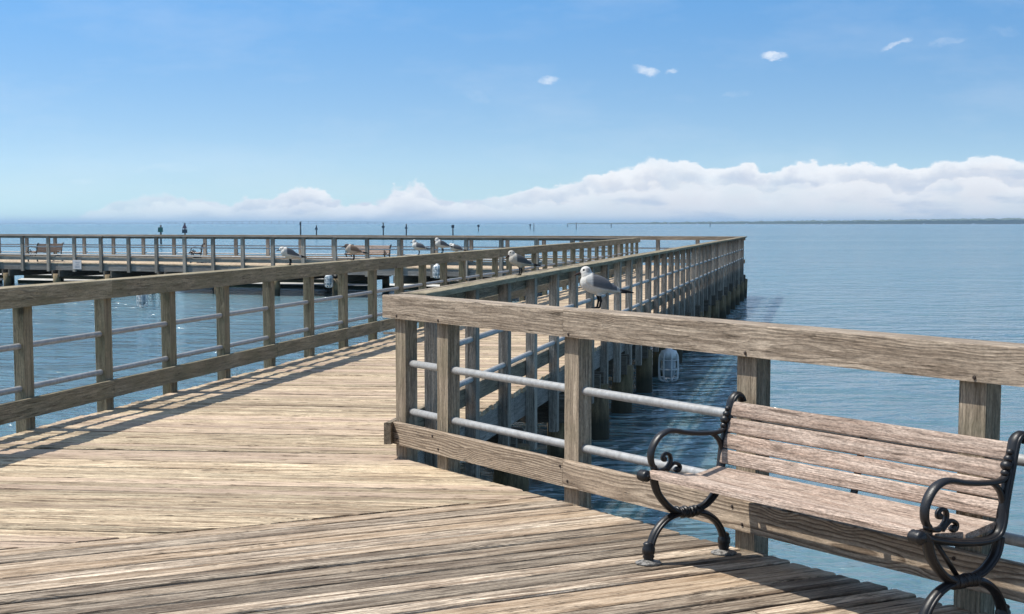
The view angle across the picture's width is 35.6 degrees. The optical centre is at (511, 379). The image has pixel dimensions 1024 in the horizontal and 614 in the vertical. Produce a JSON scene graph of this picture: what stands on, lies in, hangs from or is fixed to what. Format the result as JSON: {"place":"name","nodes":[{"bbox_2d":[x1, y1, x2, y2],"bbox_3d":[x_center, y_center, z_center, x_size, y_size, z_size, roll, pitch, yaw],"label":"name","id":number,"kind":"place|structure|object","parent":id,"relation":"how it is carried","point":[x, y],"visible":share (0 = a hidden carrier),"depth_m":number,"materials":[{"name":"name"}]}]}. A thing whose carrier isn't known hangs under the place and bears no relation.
{"place":"outdoors","nodes":[
{"label":"outdoors","id":0,"kind":"place"},
{"bbox_2d":[168,221,382,223],"bbox_3d":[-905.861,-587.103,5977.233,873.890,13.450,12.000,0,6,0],"label":"bridge","id":1,"kind":"structure","parent":0,"point":[271,222],"depth_m":5970.80,"materials":[{"name":"concrete"}]},
{"bbox_2d":[0,222,649,223],"bbox_3d":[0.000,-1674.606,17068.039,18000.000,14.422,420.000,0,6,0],"label":"shore","id":2,"kind":"structure","parent":0,"point":[295,223],"depth_m":16949.60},
{"bbox_2d":[0,224,1023,613],"bbox_3d":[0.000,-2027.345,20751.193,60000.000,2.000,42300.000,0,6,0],"label":"water","id":3,"kind":"structure","parent":0,"point":[954,280],"depth_m":45.05,"materials":[{"name":"blue liquid"}]},
{"bbox_2d":[0,273,2,283],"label":"wave screen","id":4,"kind":"object","parent":3,"relation":"in","point":[1,279],"visible":0.15,"depth_m":70.41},
{"bbox_2d":[18,274,121,283],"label":"wave screen","id":5,"kind":"object","parent":3,"relation":"in","point":[37,279],"visible":0.18,"depth_m":69.94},
{"bbox_2d":[158,225,162,243],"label":"channel marker","id":6,"kind":"object","parent":3,"relation":"on","point":[160,229],"visible":0.7,"depth_m":206.09,"materials":[{"name":"green metal"}]},
{"bbox_2d":[182,223,186,234],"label":"channel marker","id":7,"kind":"object","parent":3,"relation":"on","point":[184,230],"visible":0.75,"depth_m":255.88,"materials":[{"name":"metal"}]},
{"bbox_2d":[229,278,367,289],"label":"wave screen","id":8,"kind":"object","parent":3,"relation":"in","point":[352,285],"visible":0.03,"depth_m":65.05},
{"bbox_2d":[0,259,685,295],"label":"cross pier","id":9,"kind":"structure","parent":3,"relation":"in","point":[10,270],"depth_m":61.70,"materials":[{"name":"brown wood"}]},
{"bbox_2d":[27,242,63,261],"bbox_3d":[-19.029,-5.193,65.022,0.614,0.767,1.795,2,6,20],"label":"bench","id":10,"kind":"object","parent":9,"relation":"on","point":[43,249],"visible":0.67,"depth_m":64.65,"materials":[{"name":"black paint"}]},
{"bbox_2d":[73,260,81,268],"bbox_3d":[-17.032,-4.490,62.402,0.420,0.360,0.025,3,6,26],"label":"notice board","id":11,"kind":"object","parent":9,"relation":"attached to","point":[77,264],"visible":1,"depth_m":62.39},
{"bbox_2d":[136,294,147,307],"bbox_3d":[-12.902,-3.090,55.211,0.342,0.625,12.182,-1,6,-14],"label":"dock lamp","id":12,"kind":"object","parent":9,"relation":"hanging from","point":[142,300],"visible":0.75,"depth_m":49.41,"materials":[{"name":"white glass"}]},
{"bbox_2d":[189,243,204,262],"bbox_3d":[-12.459,-4.997,63.024,0.614,0.767,1.795,-1,6,-10],"label":"bench","id":13,"kind":"object","parent":9,"relation":"on","point":[193,252],"visible":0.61,"depth_m":62.20,"materials":[{"name":"black paint"}]},
{"bbox_2d":[0,235,624,277],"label":"railing","id":14,"kind":"object","parent":9,"relation":"attached to","point":[48,257],"visible":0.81,"depth_m":59.04,"materials":[{"name":"wood"}]},
{"bbox_2d":[325,275,332,287],"bbox_3d":[-6.567,-3.655,57.233,0.300,0.734,0.542,0,6,0],"label":"dock lamp","id":15,"kind":"object","parent":9,"relation":"hanging from","point":[328,278],"visible":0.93,"depth_m":57.03,"materials":[{"name":"white glass"}]},
{"bbox_2d":[344,244,391,259],"bbox_3d":[-5.400,-4.681,59.795,1.796,0.767,0.614,3,6,26],"label":"bench","id":16,"kind":"object","parent":9,"relation":"on","point":[378,252],"visible":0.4,"depth_m":59.80,"materials":[{"name":"black paint"}]},
{"bbox_2d":[0,234,744,262],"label":"railing","id":17,"kind":"object","parent":9,"relation":"attached to","point":[507,245],"visible":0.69,"depth_m":64.49,"materials":[{"name":"wood"}]},
{"bbox_2d":[433,264,439,278],"bbox_3d":[-2.593,-3.757,55.268,0.300,0.519,0.527,0,6,0],"label":"dock lamp","id":18,"kind":"object","parent":9,"relation":"hanging from","point":[437,271],"visible":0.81,"depth_m":55.06,"materials":[{"name":"white glass"}]},
{"bbox_2d":[0,269,747,549],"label":"pier walkway","id":19,"kind":"structure","parent":3,"relation":"in","point":[301,439],"depth_m":10.91,"materials":[{"name":"brown wood"}]},
{"bbox_2d":[0,238,639,432],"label":"railing","id":20,"kind":"object","parent":19,"relation":"attached to","point":[25,408],"visible":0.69,"depth_m":15.47,"materials":[{"name":"wood"}]},
{"bbox_2d":[277,247,306,264],"bbox_3d":[-2.480,-1.391,17.953,0.355,0.210,0.120,-1,6,-6],"label":"gull","id":21,"kind":"object","parent":20,"relation":"on","point":[288,253],"visible":1,"depth_m":17.91,"materials":[{"name":"white"}]},
{"bbox_2d":[342,244,368,259],"bbox_3d":[-2.006,-1.629,20.392,0.358,0.210,0.120,0,6,2],"label":"gull","id":22,"kind":"object","parent":20,"relation":"on","point":[353,250],"visible":0.98,"depth_m":20.36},
{"bbox_2d":[411,240,430,254],"bbox_3d":[-1.355,-1.964,23.709,0.326,0.228,0.116,1,6,8],"label":"gull","id":23,"kind":"object","parent":20,"relation":"on","point":[417,246],"visible":1,"depth_m":23.68,"materials":[{"name":"white"}]},
{"bbox_2d":[434,238,455,252],"bbox_3d":[-1.065,-2.116,25.183,0.354,0.244,0.127,0,6,-4],"label":"gull","id":24,"kind":"object","parent":20,"relation":"on","point":[441,244],"visible":0.99,"depth_m":25.14,"materials":[{"name":"white"}]},
{"bbox_2d":[449,243,468,250],"bbox_3d":[-0.889,-2.165,26.156,0.369,0.134,0.124,1,6,10],"label":"gull","id":25,"kind":"object","parent":20,"relation":"on","point":[458,248],"visible":0.94,"depth_m":26.12,"materials":[{"name":"white"}]},
{"bbox_2d":[384,236,746,477],"bbox_3d":[3.840,-2.018,34.161,0.203,1.703,48.488,1,6,11],"label":"railing","id":26,"kind":"object","parent":19,"relation":"attached to","point":[717,265],"visible":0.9,"depth_m":16.59,"materials":[{"name":"wood"}]},
{"bbox_2d":[505,250,540,274],"bbox_3d":[0.106,-1.058,14.467,0.330,0.226,0.118,0,6,-2],"label":"gull","id":27,"kind":"object","parent":26,"relation":"on","point":[518,261],"visible":1,"depth_m":14.43,"materials":[{"name":"white"}]},
{"bbox_2d":[658,348,678,381],"bbox_3d":[2.595,-0.394,26.670,0.396,0.910,0.368,-3,6,-30],"label":"dock lamp","id":28,"kind":"object","parent":19,"relation":"hanging from","point":[669,357],"visible":0.97,"depth_m":26.59,"materials":[{"name":"white glass"}]},
{"bbox_2d":[390,277,541,292],"bbox_3d":[-1.809,-3.348,62.994,6.898,1.692,0.857,3,6,26],"label":"wave screen","id":29,"kind":"object","parent":3,"relation":"in","point":[428,286],"depth_m":63.43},
{"bbox_2d":[0,497,988,613],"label":"pier platform","id":30,"kind":"structure","parent":3,"relation":"in","point":[542,555],"depth_m":7.10,"materials":[{"name":"brown wood"}]},
{"bbox_2d":[382,294,1023,613],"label":"railing","id":31,"kind":"object","parent":30,"relation":"attached to","point":[982,371],"visible":0.89,"depth_m":7.82,"materials":[{"name":"wood"}]},
{"bbox_2d":[575,266,633,308],"bbox_3d":[0.512,-0.509,8.829,0.334,0.233,0.118,0,6,4],"label":"gull","id":32,"kind":"object","parent":31,"relation":"on","point":[598,286],"visible":1,"depth_m":8.80,"materials":[{"name":"white"}]},
{"bbox_2d":[635,391,1023,613],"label":"bench","id":33,"kind":"object","parent":30,"relation":"on","point":[926,527],"visible":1,"depth_m":6.55,"materials":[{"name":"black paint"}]},
{"bbox_2d":[0,0,1023,222],"label":"sky","id":34,"kind":"structure","parent":0,"point":[112,111],"materials":[{"name":"blue"}]},
{"bbox_3d":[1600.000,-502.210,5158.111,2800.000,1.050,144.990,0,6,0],"label":"shore","id":35,"kind":"structure","parent":0,"visible":0},
{"bbox_2d":[568,218,1023,223],"bbox_3d":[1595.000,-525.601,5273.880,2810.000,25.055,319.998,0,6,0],"label":"distant wooded shore","id":36,"kind":"structure","parent":35,"relation":"on","point":[973,220],"depth_m":5166.35,"materials":[{"name":"green plant"}]}
]}

